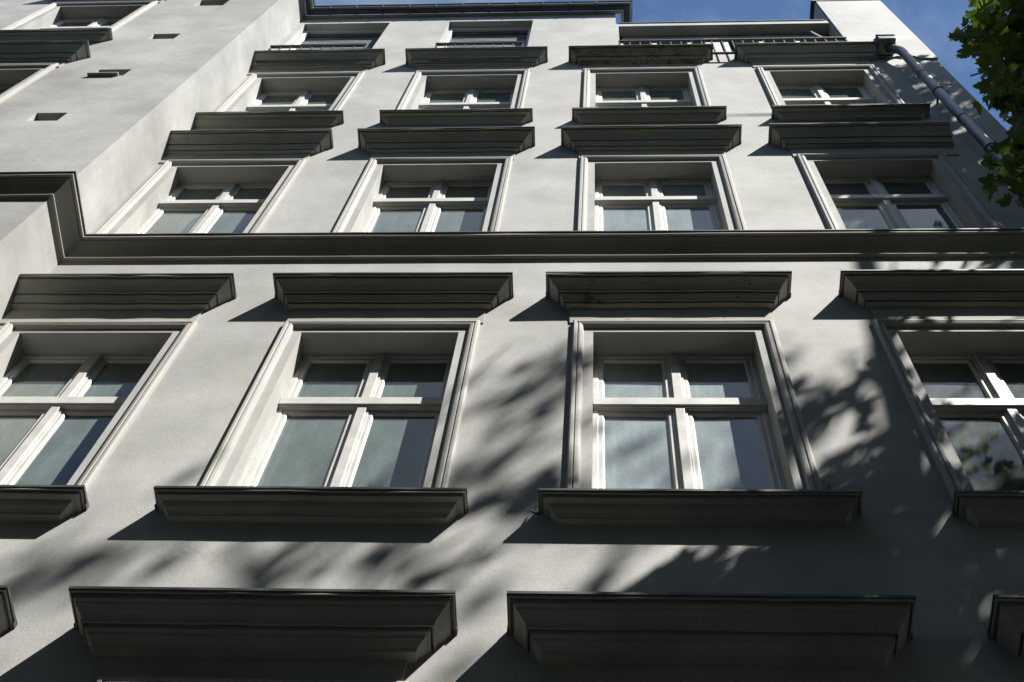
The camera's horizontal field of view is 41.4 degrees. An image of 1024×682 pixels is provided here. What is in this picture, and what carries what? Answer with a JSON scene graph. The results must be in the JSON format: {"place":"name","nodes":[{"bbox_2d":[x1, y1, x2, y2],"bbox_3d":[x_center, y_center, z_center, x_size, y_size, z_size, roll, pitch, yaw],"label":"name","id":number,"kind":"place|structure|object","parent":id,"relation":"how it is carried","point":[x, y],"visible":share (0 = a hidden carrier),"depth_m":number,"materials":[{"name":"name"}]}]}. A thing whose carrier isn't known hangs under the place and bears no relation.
{"place":"outdoors","nodes":[
{"label":"outdoors","id":0,"kind":"place"},
{"bbox_2d":[0,0,1023,681],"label":"apartment building","id":1,"kind":"structure","parent":0,"point":[512,342],"depth_m":8.28,"materials":[{"name":"paint"}]},
{"bbox_2d":[0,85,14,93],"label":"window","id":2,"kind":"structure","parent":1,"relation":"in","point":[3,88],"depth_m":13.26,"materials":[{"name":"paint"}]},
{"bbox_2d":[0,354,157,484],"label":"window","id":3,"kind":"structure","parent":1,"relation":"in","point":[54,408],"depth_m":7.89,"materials":[{"name":"glass"}]},
{"bbox_2d":[41,18,122,28],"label":"window","id":4,"kind":"structure","parent":1,"relation":"in","point":[102,22],"depth_m":16.14,"materials":[{"name":"paint"}]},
{"bbox_2d":[134,182,276,233],"bbox_3d":[-2.462,-0.936,10.885,0.984,1.982,0.113,0,-66,4],"label":"window","id":5,"kind":"structure","parent":1,"relation":"in","point":[190,207],"depth_m":11.18,"materials":[{"name":"paint"}]},
{"bbox_2d":[246,90,340,110],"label":"window","id":6,"kind":"structure","parent":1,"relation":"in","point":[306,100],"depth_m":14.39,"materials":[{"name":"paint"}]},
{"bbox_2d":[287,29,384,49],"bbox_3d":[-2.160,-3.494,16.392,1.100,2.120,0.110,0,-66,4],"label":"window","id":7,"kind":"structure","parent":1,"relation":"in","point":[369,37],"depth_m":17.22,"materials":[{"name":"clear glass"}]},
{"bbox_2d":[242,354,453,486],"bbox_3d":[-0.874,0.532,7.547,0.984,2.047,0.113,0,-66,4],"label":"window","id":8,"kind":"structure","parent":1,"relation":"in","point":[341,420],"depth_m":7.66,"materials":[{"name":"glass"}]},
{"bbox_2d":[361,181,492,231],"bbox_3d":[-0.668,-0.938,10.769,0.984,1.982,0.113,0,-66,4],"label":"window","id":9,"kind":"structure","parent":1,"relation":"in","point":[420,206],"depth_m":11.06,"materials":[{"name":"paint"}]},
{"bbox_2d":[419,88,514,108],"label":"window","id":10,"kind":"structure","parent":1,"relation":"in","point":[472,98],"depth_m":14.27,"materials":[{"name":"paint"}]},
{"bbox_2d":[440,27,531,47],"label":"window","id":11,"kind":"structure","parent":1,"relation":"in","point":[480,34],"depth_m":17.10,"materials":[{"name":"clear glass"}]},
{"bbox_2d":[595,86,692,106],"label":"window","id":12,"kind":"structure","parent":1,"relation":"in","point":[641,96],"depth_m":14.15,"materials":[{"name":"paint"}]},
{"bbox_2d":[594,179,722,230],"bbox_3d":[1.141,-0.939,10.652,0.984,1.982,0.113,0,-66,4],"label":"window","id":13,"kind":"structure","parent":1,"relation":"in","point":[652,204],"depth_m":10.94,"materials":[{"name":"paint"}]},
{"bbox_2d":[592,354,786,488],"bbox_3d":[0.934,0.530,7.430,0.984,2.047,0.113,0,-66,4],"label":"window","id":14,"kind":"structure","parent":1,"relation":"in","point":[661,421],"depth_m":7.54,"materials":[{"name":"glass"}]},
{"bbox_2d":[621,31,833,51],"bbox_3d":[2.540,-3.413,15.901,2.555,1.610,0.210,0,-66,4],"label":"railing","id":15,"kind":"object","parent":1,"relation":"in","point":[718,48],"depth_m":16.24,"materials":[{"name":"metal"}]},
{"bbox_2d":[776,84,876,104],"bbox_3d":[3.163,-2.311,13.537,0.984,1.835,0.113,0,-66,4],"label":"window","id":16,"kind":"structure","parent":1,"relation":"in","point":[815,94],"depth_m":14.03,"materials":[{"name":"paint"}]},
{"bbox_2d":[822,177,966,228],"bbox_3d":[2.970,-0.941,10.534,0.984,1.982,0.113,0,-66,4],"label":"window","id":17,"kind":"structure","parent":1,"relation":"in","point":[871,202],"depth_m":10.82,"materials":[{"name":"paint"}]},
{"bbox_2d":[908,354,1023,490],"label":"window","id":18,"kind":"structure","parent":1,"relation":"in","point":[978,399],"depth_m":7.56,"materials":[{"name":"paint"}]},
{"bbox_2d":[305,0,1011,130],"label":"sky","id":19,"kind":"structure","parent":0,"point":[931,21],"materials":[{"name":"blue"}]},
{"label":"pavement","id":20,"kind":"structure","parent":0,"visible":0},
{"bbox_2d":[947,0,1023,207],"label":"maple tree","id":21,"kind":"object","parent":20,"relation":"on","point":[994,30],"visible":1,"depth_m":7.52,"materials":[{"name":"green plant"}]}
]}

